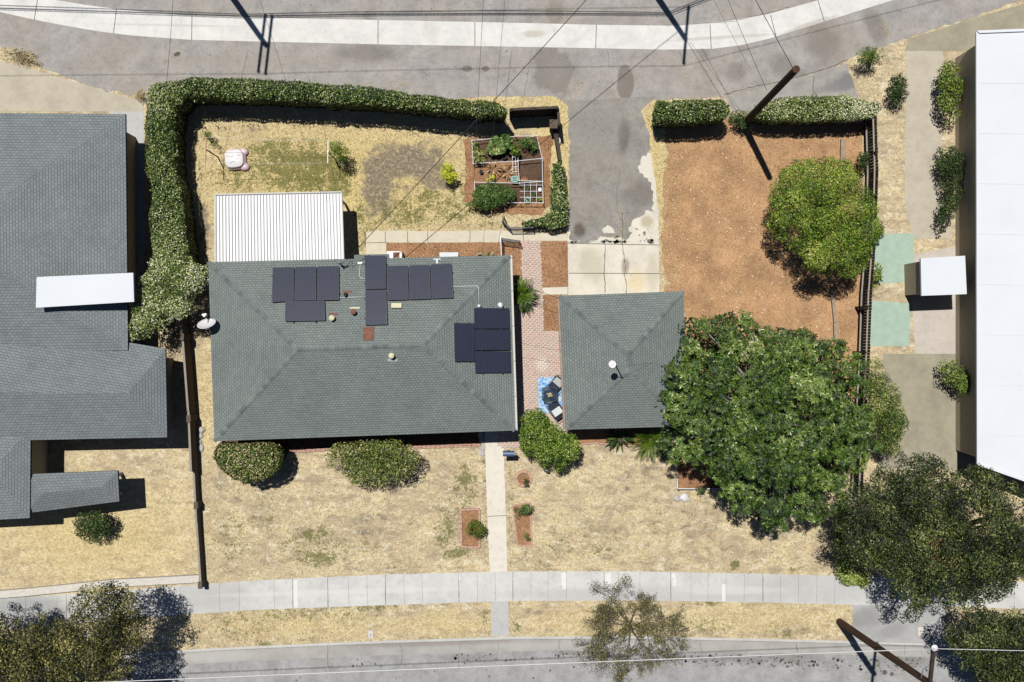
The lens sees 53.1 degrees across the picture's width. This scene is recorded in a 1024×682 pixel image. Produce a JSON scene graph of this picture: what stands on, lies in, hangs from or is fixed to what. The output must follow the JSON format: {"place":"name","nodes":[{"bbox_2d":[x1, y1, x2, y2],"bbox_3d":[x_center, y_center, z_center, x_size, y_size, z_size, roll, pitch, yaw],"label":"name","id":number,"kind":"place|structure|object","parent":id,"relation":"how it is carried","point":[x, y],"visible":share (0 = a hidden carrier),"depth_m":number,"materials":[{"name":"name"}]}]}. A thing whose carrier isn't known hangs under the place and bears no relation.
{"place":"outdoors","nodes":[
{"label":"outdoors","id":0,"kind":"place"},
{"bbox_2d":[0,62,143,110],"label":"neighbour drive","id":1,"kind":"structure","parent":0,"point":[24,88],"depth_m":50.00,"materials":[{"name":"concrete"}]},
{"bbox_2d":[109,111,144,343],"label":"neighbour side path","id":2,"kind":"structure","parent":0,"point":[135,123],"depth_m":49.99,"materials":[{"name":"concrete"}]},
{"bbox_2d":[223,432,482,450],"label":"front soil","id":3,"kind":"structure","parent":0,"point":[435,439],"depth_m":50.00,"materials":[{"name":"brown soil"}]},
{"bbox_2d":[413,444,480,448],"bbox_3d":[-3.175,5.129,49.950,3.296,0.114,0.151,-2,90,0],"label":"brick edging","id":4,"kind":"object","parent":3,"relation":"on","point":[444,446],"visible":1,"depth_m":49.90,"materials":[{"name":"red brick"}]},
{"bbox_2d":[366,230,567,254],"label":"side path","id":5,"kind":"structure","parent":0,"point":[439,237],"depth_m":49.99,"materials":[{"name":"concrete"}]},
{"bbox_2d":[485,431,506,571],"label":"front path","id":6,"kind":"structure","parent":0,"point":[495,492],"depth_m":49.99,"materials":[{"name":"concrete"}]},
{"bbox_2d":[491,601,508,636],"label":"parkway walk","id":7,"kind":"structure","parent":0,"point":[499,619],"depth_m":49.99,"materials":[{"name":"concrete"}]},
{"bbox_2d":[473,136,542,201],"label":"garden soil","id":8,"kind":"structure","parent":0,"point":[531,170],"depth_m":49.99,"materials":[{"name":"brown soil"}]},
{"bbox_2d":[486,135,505,155],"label":"courgette plant","id":9,"kind":"object","parent":8,"relation":"on","point":[496,144],"visible":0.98,"depth_m":49.40,"materials":[{"name":"green plant"}]},
{"bbox_2d":[8,650,1010,681],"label":"street","id":10,"kind":"structure","parent":0,"point":[948,670],"depth_m":50.15,"materials":[{"name":"grey asphalt"}]},
{"bbox_2d":[1,639,1023,677],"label":"street gutter","id":11,"kind":"object","parent":10,"relation":"on","point":[396,649],"visible":0.73,"depth_m":50.15,"materials":[{"name":"concrete"}]},
{"bbox_2d":[267,651,939,680],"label":"tar spots","id":12,"kind":"object","parent":10,"relation":"on","point":[781,660],"visible":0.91,"depth_m":50.15,"materials":[{"name":"black asphalt"}]},
{"bbox_2d":[0,0,1019,100],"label":"alley","id":13,"kind":"structure","parent":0,"point":[128,65],"depth_m":50.00,"materials":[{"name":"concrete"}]},
{"bbox_2d":[0,0,891,49],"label":"alley gutter","id":14,"kind":"object","parent":13,"relation":"on","point":[344,31],"visible":1,"depth_m":49.99,"materials":[{"name":"concrete"}]},
{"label":"utility pole","id":15,"kind":"object","parent":13,"relation":"on","visible":0},
{"bbox_2d":[346,0,585,260],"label":"overhead wire","id":16,"kind":"object","parent":15,"relation":"attached to","point":[468,128],"visible":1,"depth_m":44.27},
{"bbox_2d":[0,0,1023,660],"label":"lawn","id":17,"kind":"structure","parent":0,"point":[150,516],"depth_m":50.00,"materials":[{"name":"beige plant"}]},
{"bbox_2d":[1,46,37,64],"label":"weed clump","id":18,"kind":"object","parent":17,"relation":"on","point":[21,55],"visible":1,"depth_m":49.58,"materials":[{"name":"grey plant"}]},
{"bbox_2d":[0,579,150,681],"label":"street tree","id":19,"kind":"object","parent":17,"relation":"on","point":[33,664],"visible":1,"depth_m":44.49,"materials":[{"name":"green plant"}]},
{"bbox_2d":[0,113,173,519],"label":"house","id":20,"kind":"structure","parent":17,"relation":"on","point":[75,363],"depth_m":46.88,"materials":[{"name":"grey"}]},
{"bbox_2d":[72,509,111,543],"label":"round shrub","id":21,"kind":"object","parent":17,"relation":"on","point":[94,521],"visible":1,"depth_m":48.68,"materials":[{"name":"green plant"}]},
{"bbox_2d":[0,574,198,597],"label":"stone kerb wall","id":22,"kind":"structure","parent":17,"relation":"on","point":[133,581],"depth_m":49.70,"materials":[{"name":"beige stone"}]},
{"bbox_2d":[126,251,208,342],"bbox_3d":[-16.067,-1.851,48.192,3.138,3.816,4.798,23,90,0],"label":"ivy shrub","id":23,"kind":"object","parent":17,"relation":"on","point":[163,301],"visible":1,"depth_m":46.85,"materials":[{"name":"green plant"}]},
{"bbox_2d":[179,314,206,588],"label":"block wall","id":24,"kind":"structure","parent":17,"relation":"on","point":[186,339],"depth_m":49.35,"materials":[{"name":"concrete"}]},
{"bbox_2d":[224,148,249,170],"bbox_3d":[-13.396,-8.850,49.786,1.209,0.428,1.106,0,90,0],"label":"sandbox","id":25,"kind":"object","parent":17,"relation":"on","point":[239,156],"visible":1,"depth_m":49.60,"materials":[{"name":"white plastic"}]},
{"bbox_2d":[212,441,287,485],"bbox_3d":[-12.323,5.702,48.723,3.295,2.619,2.096,0,90,0],"label":"rounded bush","id":26,"kind":"object","parent":17,"relation":"on","point":[247,463],"visible":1,"depth_m":47.61,"materials":[{"name":"green plant"}]},
{"bbox_2d":[214,191,345,261],"bbox_3d":[-10.813,-5.298,48.660,6.120,2.680,3.351,0,90,0],"label":"patio cover","id":27,"kind":"object","parent":17,"relation":"on","point":[275,226],"visible":1,"depth_m":47.56,"materials":[{"name":"white metal"}]},
{"bbox_2d":[144,76,507,280],"bbox_3d":[-8.683,-7.560,48.654,17.031,2.772,9.701,0,90,0],"label":"hedge","id":28,"kind":"object","parent":17,"relation":"on","point":[171,107],"visible":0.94,"depth_m":47.72,"materials":[{"name":"green plant"}]},
{"bbox_2d":[328,140,350,162],"bbox_3d":[-8.219,-8.974,49.005,1.105,2.189,1.107,0,90,0],"label":"young tree","id":29,"kind":"object","parent":17,"relation":"on","point":[339,149],"visible":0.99,"depth_m":48.26,"materials":[{"name":"green plant"}]},
{"bbox_2d":[207,254,517,442],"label":"house","id":30,"kind":"structure","parent":17,"relation":"on","point":[342,370],"depth_m":46.70,"materials":[{"name":"grey"}]},
{"bbox_2d":[271,267,294,302],"bbox_3d":[-10.445,-2.568,46.699,1.126,0.594,1.648,0,90,0],"label":"solar panel","id":31,"kind":"object","parent":30,"relation":"on","point":[282,284],"visible":1,"depth_m":46.67,"materials":[{"name":"glass"}]},
{"bbox_2d":[285,301,324,322],"bbox_3d":[-9.351,-1.317,46.331,1.861,0.472,1.033,0,90,0],"label":"solar panel","id":32,"kind":"object","parent":30,"relation":"on","point":[305,311],"visible":1,"depth_m":46.25,"materials":[{"name":"glass"}]},
{"bbox_2d":[294,266,316,300],"bbox_3d":[-9.422,-2.620,46.709,1.128,0.579,1.603,0,90,0],"label":"solar panel","id":33,"kind":"object","parent":30,"relation":"on","point":[305,283],"visible":1,"depth_m":46.67,"materials":[{"name":"glass"}]},
{"bbox_2d":[316,266,339,299],"bbox_3d":[-8.393,-2.645,46.707,1.132,0.584,1.604,0,90,0],"label":"solar panel","id":34,"kind":"object","parent":30,"relation":"on","point":[327,282],"visible":1,"depth_m":46.68,"materials":[{"name":"glass"}]},
{"bbox_2d":[364,255,386,289],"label":"solar panel","id":35,"kind":"object","parent":30,"relation":"on","point":[375,272],"visible":1,"depth_m":46.83,"materials":[{"name":"glass"}]},
{"bbox_2d":[364,290,387,324],"bbox_3d":[-6.153,-1.523,46.308,1.106,0.586,1.622,0,90,0],"label":"solar panel","id":36,"kind":"object","parent":30,"relation":"on","point":[375,307],"visible":1,"depth_m":46.28,"materials":[{"name":"glass"}]},
{"bbox_2d":[386,265,408,299],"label":"solar panel","id":37,"kind":"object","parent":30,"relation":"on","point":[397,284],"visible":1,"depth_m":46.66,"materials":[{"name":"glass"}]},
{"bbox_2d":[409,265,430,299],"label":"solar panel","id":38,"kind":"object","parent":30,"relation":"on","point":[419,283],"visible":1,"depth_m":46.66,"materials":[{"name":"glass"}]},
{"bbox_2d":[430,264,453,298],"bbox_3d":[-3.206,-2.729,46.698,1.112,0.594,1.644,0,90,0],"label":"solar panel","id":39,"kind":"object","parent":30,"relation":"on","point":[441,282],"visible":1,"depth_m":46.66,"materials":[{"name":"glass"}]},
{"bbox_2d":[454,322,474,361],"bbox_3d":[-2.160,0.053,46.362,0.929,0.396,1.830,0,90,0],"label":"solar panel","id":40,"kind":"object","parent":30,"relation":"on","point":[463,341],"visible":1,"depth_m":46.31,"materials":[{"name":"glass"}]},
{"bbox_2d":[474,307,509,328],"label":"solar panel","id":41,"kind":"object","parent":30,"relation":"on","point":[491,318],"visible":1,"depth_m":46.75,"materials":[{"name":"glass"}]},
{"bbox_2d":[474,329,509,350],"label":"solar panel","id":42,"kind":"object","parent":30,"relation":"on","point":[491,339],"visible":1,"depth_m":46.75,"materials":[{"name":"glass"}]},
{"bbox_2d":[475,350,510,373],"bbox_3d":[-0.872,0.960,46.779,1.650,0.602,1.086,0,90,0],"label":"solar panel","id":43,"kind":"object","parent":30,"relation":"on","point":[492,361],"visible":1,"depth_m":46.75,"materials":[{"name":"glass"}]},
{"bbox_2d":[325,436,421,487],"bbox_3d":[-6.536,5.746,48.522,4.623,3.156,2.531,0,90,0],"label":"laurel bush","id":44,"kind":"object","parent":17,"relation":"on","point":[374,460],"visible":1,"depth_m":47.72,"materials":[{"name":"green plant"}]},
{"bbox_2d":[439,162,458,183],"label":"lime shrub","id":45,"kind":"object","parent":17,"relation":"on","point":[446,175],"visible":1,"depth_m":49.05,"materials":[{"name":"yellow plant"}]},
{"bbox_2d":[386,241,521,281],"bbox_3d":[-2.816,-3.900,49.996,6.629,0.001,2.127,0,90,0],"label":"mulch bed","id":46,"kind":"object","parent":17,"relation":"on","point":[422,247],"visible":0.44,"depth_m":50.00,"materials":[{"name":"brown wood"}]},
{"bbox_2d":[462,509,479,546],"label":"bed soil","id":47,"kind":"structure","parent":17,"relation":"on","point":[467,517],"depth_m":49.99,"materials":[{"name":"brown soil"}]},
{"bbox_2d":[460,508,480,547],"bbox_3d":[-2.039,9.123,49.940,1.028,0.134,1.970,0,90,0],"label":"brick edging","id":48,"kind":"object","parent":47,"relation":"on","point":[461,537],"visible":0.86,"depth_m":49.88,"materials":[{"name":"red brick"}]},
{"bbox_2d":[465,519,486,540],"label":"rose bush","id":49,"kind":"object","parent":47,"relation":"on","point":[476,527],"visible":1,"depth_m":49.08,"materials":[{"name":"green plant"}]},
{"bbox_2d":[387,138,568,329],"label":"bark chips","id":50,"kind":"object","parent":17,"relation":"on","point":[506,243],"visible":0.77,"depth_m":49.97,"materials":[{"name":"brown wood"}]},
{"bbox_2d":[463,135,553,215],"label":"garden mulch","id":51,"kind":"object","parent":17,"relation":"on","point":[477,176],"visible":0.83,"depth_m":50.00,"materials":[{"name":"brown wood"}]},
{"bbox_2d":[466,182,515,210],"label":"tomato bush","id":52,"kind":"object","parent":51,"relation":"on","point":[481,201],"visible":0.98,"depth_m":49.01,"materials":[{"name":"green plant"}]},
{"bbox_2d":[190,465,836,647],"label":"leaf litter","id":53,"kind":"object","parent":17,"relation":"on","point":[665,548],"visible":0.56,"depth_m":49.98,"materials":[{"name":"brown plant"}]},
{"bbox_2d":[192,601,851,647],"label":"dry grass","id":54,"kind":"structure","parent":17,"relation":"on","point":[509,626],"depth_m":49.97,"materials":[{"name":"plant"}]},
{"bbox_2d":[514,504,530,544],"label":"bed soil","id":55,"kind":"structure","parent":17,"relation":"on","point":[523,524],"depth_m":49.99,"materials":[{"name":"brown soil"}]},
{"bbox_2d":[509,106,560,132],"bbox_3d":[1.094,-10.604,49.120,2.432,1.760,0.953,0,90,0],"label":"corner fence","id":56,"kind":"object","parent":17,"relation":"on","point":[533,112],"visible":0.96,"depth_m":48.80,"materials":[{"name":"brown wood"}]},
{"bbox_2d":[186,66,884,287],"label":"dry grass","id":57,"kind":"structure","parent":17,"relation":"on","point":[381,159],"depth_m":49.97,"materials":[{"name":"plant"}]},
{"bbox_2d":[521,161,568,230],"bbox_3d":[1.600,-6.977,49.505,2.350,1.168,3.374,0,90,0],"label":"hedge","id":58,"kind":"object","parent":17,"relation":"on","point":[555,216],"visible":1,"depth_m":49.10,"materials":[{"name":"green plant"}]},
{"bbox_2d":[518,408,582,472],"bbox_3d":[1.586,4.752,48.609,3.479,2.982,2.304,38,90,0],"label":"glossy bush","id":59,"kind":"object","parent":17,"relation":"on","point":[556,445],"visible":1,"depth_m":47.67,"materials":[{"name":"green plant"}]},
{"bbox_2d":[543,295,559,330],"bbox_3d":[2.000,-1.365,49.996,1.000,0.001,1.771,0,90,0],"label":"mulch bed","id":60,"kind":"object","parent":17,"relation":"on","point":[546,307],"visible":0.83,"depth_m":50.00,"materials":[{"name":"brown wood"}]},
{"bbox_2d":[540,241,567,287],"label":"path mulch","id":61,"kind":"object","parent":17,"relation":"on","point":[551,258],"visible":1,"depth_m":50.00,"materials":[{"name":"brown wood"}]},
{"bbox_2d":[557,290,687,430],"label":"garage","id":62,"kind":"structure","parent":17,"relation":"on","point":[598,333],"depth_m":47.09,"materials":[{"name":"grey"}]},
{"bbox_2d":[571,573,695,681],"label":"street tree","id":63,"kind":"object","parent":17,"relation":"on","point":[602,612],"visible":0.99,"depth_m":47.18,"materials":[{"name":"green plant"}]},
{"bbox_2d":[651,97,729,128],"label":"hedge","id":64,"kind":"object","parent":17,"relation":"on","point":[673,113],"visible":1,"depth_m":47.98,"materials":[{"name":"green plant"}]},
{"bbox_2d":[677,459,740,487],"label":"planter mulch","id":65,"kind":"object","parent":17,"relation":"on","point":[689,476],"visible":0.33,"depth_m":49.99,"materials":[{"name":"brown wood"}]},
{"bbox_2d":[660,117,863,466],"bbox_3d":[12.207,-2.469,49.996,9.962,0.001,17.523,0,90,0],"label":"bark mulch bed","id":66,"kind":"object","parent":17,"relation":"on","point":[747,177],"visible":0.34,"depth_m":50.00,"materials":[{"name":"brown wood"}]},
{"bbox_2d":[728,109,753,129],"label":"pole ivy","id":67,"kind":"object","parent":66,"relation":"on","point":[740,119],"visible":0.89,"depth_m":49.06,"materials":[{"name":"green plant"}]},
{"bbox_2d":[655,308,885,534],"bbox_3d":[11.723,3.647,46.436,10.558,7.328,10.284,0,90,0],"label":"broadleaf tree","id":68,"kind":"object","parent":66,"relation":"on","point":[750,428],"visible":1,"depth_m":44.45,"materials":[{"name":"green plant"}]},
{"bbox_2d":[743,65,799,127],"bbox_3d":[11.251,-10.639,45.231,0.337,9.743,0.479,-37,90,0],"label":"utility pole","id":69,"kind":"object","parent":66,"relation":"on","point":[773,92],"visible":0.94,"depth_m":43.86,"materials":[{"name":"brown wood"}]},
{"bbox_2d":[765,156,883,279],"bbox_3d":[14.428,-5.663,47.515,5.583,5.169,5.835,0,90,0],"label":"citrus tree","id":70,"kind":"object","parent":66,"relation":"on","point":[812,223],"visible":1,"depth_m":46.06,"materials":[{"name":"green plant"}]},
{"bbox_2d":[726,64,857,111],"bbox_3d":[13.712,-11.826,49.988,6.332,0.001,1.963,-15,90,0],"label":"old concrete patch","id":71,"kind":"object","parent":17,"relation":"on","point":[835,81],"visible":0.61,"depth_m":49.99,"materials":[{"name":"grey concrete"}]},
{"bbox_2d":[751,94,881,125],"bbox_3d":[14.387,-10.983,48.942,6.198,2.214,1.426,0,90,0],"label":"hedge","id":72,"kind":"object","parent":17,"relation":"on","point":[838,109],"visible":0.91,"depth_m":48.21,"materials":[{"name":"green plant"}]},
{"bbox_2d":[833,489,847,556],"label":"boundary ivy","id":73,"kind":"object","parent":17,"relation":"on","point":[837,535],"visible":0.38,"depth_m":49.22,"materials":[{"name":"green plant"}]},
{"bbox_2d":[833,555,870,588],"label":"bush","id":74,"kind":"object","parent":17,"relation":"on","point":[850,574],"visible":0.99,"depth_m":49.21,"materials":[{"name":"green plant"}]},
{"bbox_2d":[850,110,878,494],"bbox_3d":[16.874,-1.809,49.114,0.354,1.829,18.223,2,90,0],"label":"wooden fence","id":75,"kind":"object","parent":17,"relation":"on","point":[871,144],"visible":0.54,"depth_m":48.97,"materials":[{"name":"brown wood"}]},
{"bbox_2d":[855,45,884,66],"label":"roadside shrub","id":76,"kind":"object","parent":17,"relation":"on","point":[866,56],"visible":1,"depth_m":48.71,"materials":[{"name":"green plant"}]},
{"bbox_2d":[864,356,909,455],"bbox_3d":[17.533,3.055,48.522,2.034,3.156,4.899,-14,90,0],"label":"side shrub","id":77,"kind":"object","parent":17,"relation":"on","point":[882,401],"visible":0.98,"depth_m":47.37,"materials":[{"name":"green plant"}]},
{"bbox_2d":[836,618,937,681],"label":"utility pole","id":78,"kind":"object","parent":17,"relation":"on","point":[874,645],"visible":1,"depth_m":43.06,"materials":[{"name":"brown wood"}]},
{"bbox_2d":[110,648,934,681],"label":"overhead wire","id":79,"kind":"object","parent":78,"relation":"attached to","point":[522,664],"visible":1,"depth_m":39.81,"materials":[{"name":"black metal"}]},
{"bbox_2d":[869,301,910,345],"bbox_3d":[18.444,-0.864,49.988,2.062,0.001,2.229,0,90,0],"label":"mint lawn mat","id":80,"kind":"object","parent":17,"relation":"on","point":[890,323],"visible":0.83,"depth_m":49.99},
{"bbox_2d":[875,233,914,283],"bbox_3d":[18.662,-4.020,49.988,2.083,0.001,2.458,0,90,0],"label":"mint lawn mat","id":81,"kind":"object","parent":17,"relation":"on","point":[894,253],"visible":0.67,"depth_m":49.99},
{"bbox_2d":[887,73,909,107],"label":"shade shrub","id":82,"kind":"object","parent":17,"relation":"on","point":[898,86],"visible":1,"depth_m":48.95,"materials":[{"name":"green plant"}]},
{"bbox_2d":[828,450,1023,623],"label":"street tree","id":83,"kind":"object","parent":17,"relation":"on","point":[940,543],"visible":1,"depth_m":43.88,"materials":[{"name":"green plant"}]},
{"bbox_2d":[933,145,965,233],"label":"shade shrub","id":84,"kind":"object","parent":17,"relation":"on","point":[953,161],"visible":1,"depth_m":48.88,"materials":[{"name":"green plant"}]},
{"bbox_2d":[936,60,963,124],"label":"shade shrub","id":85,"kind":"object","parent":17,"relation":"on","point":[948,74],"visible":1,"depth_m":48.60,"materials":[{"name":"green plant"}]},
{"bbox_2d":[941,605,1023,681],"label":"street tree","id":86,"kind":"object","parent":17,"relation":"on","point":[1006,664],"visible":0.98,"depth_m":45.15,"materials":[{"name":"green plant"}]},
{"bbox_2d":[955,29,1023,480],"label":"house","id":87,"kind":"structure","parent":17,"relation":"on","point":[989,212],"depth_m":47.00,"materials":[{"name":"beige paint"}]},
{"bbox_2d":[0,571,1023,629],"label":"sidewalk","id":88,"kind":"structure","parent":0,"point":[403,589],"depth_m":49.98,"materials":[{"name":"concrete"}]},
{"bbox_2d":[66,573,1014,615],"bbox_3d":[0.400,12.383,49.980,48.287,0.001,2.248,-1,90,0],"label":"sidewalk score","id":89,"kind":"object","parent":88,"relation":"on","point":[512,594],"visible":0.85,"depth_m":49.98,"materials":[{"name":"grey concrete"}]},
{"bbox_2d":[497,239,571,447],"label":"brick paving","id":90,"kind":"structure","parent":0,"point":[529,331],"depth_m":49.99,"materials":[{"name":"brick"}]},
{"bbox_2d":[510,275,540,313],"bbox_3d":[0.526,-2.260,49.353,1.849,1.295,1.775,20,90,0],"label":"sago palm","id":91,"kind":"object","parent":90,"relation":"on","point":[521,294],"visible":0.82,"depth_m":49.03,"materials":[{"name":"green plant"}]},
{"bbox_2d":[538,377,561,412],"bbox_3d":[1.905,2.624,49.978,1.270,0.001,1.749,0,90,0],"label":"outdoor rug","id":92,"kind":"object","parent":90,"relation":"on","point":[544,382],"visible":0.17,"depth_m":49.98,"materials":[{"name":"blue fabric"}]},
{"bbox_2d":[542,387,556,401],"bbox_3d":[1.808,2.568,49.634,0.732,0.695,0.712,0,90,0],"label":"patio table","id":93,"kind":"object","parent":92,"relation":"on","point":[546,391],"visible":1,"depth_m":49.29,"materials":[{"name":"black glass"}]},
{"bbox_2d":[546,400,561,419],"bbox_3d":[2.120,3.312,49.510,0.612,0.987,0.830,-35,90,0],"label":"patio chair","id":94,"kind":"object","parent":92,"relation":"on","point":[555,409],"visible":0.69,"depth_m":49.46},
{"bbox_2d":[563,96,656,243],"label":"driveway","id":95,"kind":"structure","parent":0,"point":[598,122],"depth_m":49.99,"materials":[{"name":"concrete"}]},
{"bbox_2d":[567,153,659,294],"bbox_3d":[4.951,-5.732,49.996,4.516,0.001,7.084,0,90,0],"label":"driveway pad","id":96,"kind":"object","parent":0,"point":[586,258],"visible":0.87,"depth_m":50.00,"materials":[{"name":"concrete"}]},
{"bbox_2d":[568,424,702,444],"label":"mulch bed","id":97,"kind":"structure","parent":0,"point":[589,435],"depth_m":50.00,"materials":[{"name":"brown soil"}]},
{"bbox_2d":[602,428,634,451],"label":"sword plant","id":98,"kind":"object","parent":97,"relation":"on","point":[626,437],"visible":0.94,"depth_m":49.67,"materials":[{"name":"green plant"}]},
{"bbox_2d":[630,427,676,460],"bbox_3d":[6.790,4.677,49.313,2.328,1.375,2.377,0,90,0],"label":"sago palm","id":99,"kind":"object","parent":97,"relation":"on","point":[652,435],"visible":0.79,"depth_m":49.14,"materials":[{"name":"green plant"}]},
{"bbox_2d":[852,605,946,642],"bbox_3d":[18.933,13.809,49.988,4.624,0.001,1.916,0,90,0],"label":"drive apron","id":100,"kind":"object","parent":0,"point":[878,623],"visible":0.88,"depth_m":49.99,"materials":[{"name":"concrete"}]},
{"bbox_2d":[905,51,950,238],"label":"neighbour patio","id":101,"kind":"structure","parent":0,"point":[923,129],"depth_m":50.00,"materials":[{"name":"concrete"}]},
{"bbox_2d":[879,354,985,468],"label":"neighbour yard","id":102,"kind":"structure","parent":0,"point":[928,397],"depth_m":50.00,"materials":[{"name":"beige concrete"}]},
{"bbox_2d":[938,359,970,397],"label":"shade shrub","id":103,"kind":"object","parent":102,"relation":"on","point":[962,384],"visible":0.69,"depth_m":48.59,"materials":[{"name":"green plant"}]},
{"bbox_2d":[911,247,955,353],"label":"neighbour terrace","id":104,"kind":"structure","parent":0,"point":[934,322],"depth_m":49.99,"materials":[{"name":"concrete"}]},
{"bbox_2d":[904,256,966,295],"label":"shed","id":105,"kind":"structure","parent":104,"relation":"on","point":[938,276],"depth_m":47.70,"materials":[{"name":"beige paint"}]},
{"bbox_2d":[905,4,1023,50],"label":"neighbour verge","id":106,"kind":"structure","parent":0,"point":[960,36],"depth_m":49.99,"materials":[{"name":"beige concrete"}]},
{"label":"ground","id":107,"kind":"structure","parent":0,"visible":0},
{"bbox_2d":[49,636,1020,662],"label":"kerb","id":108,"kind":"structure","parent":107,"relation":"on","point":[512,638],"depth_m":49.99,"materials":[{"name":"concrete"}]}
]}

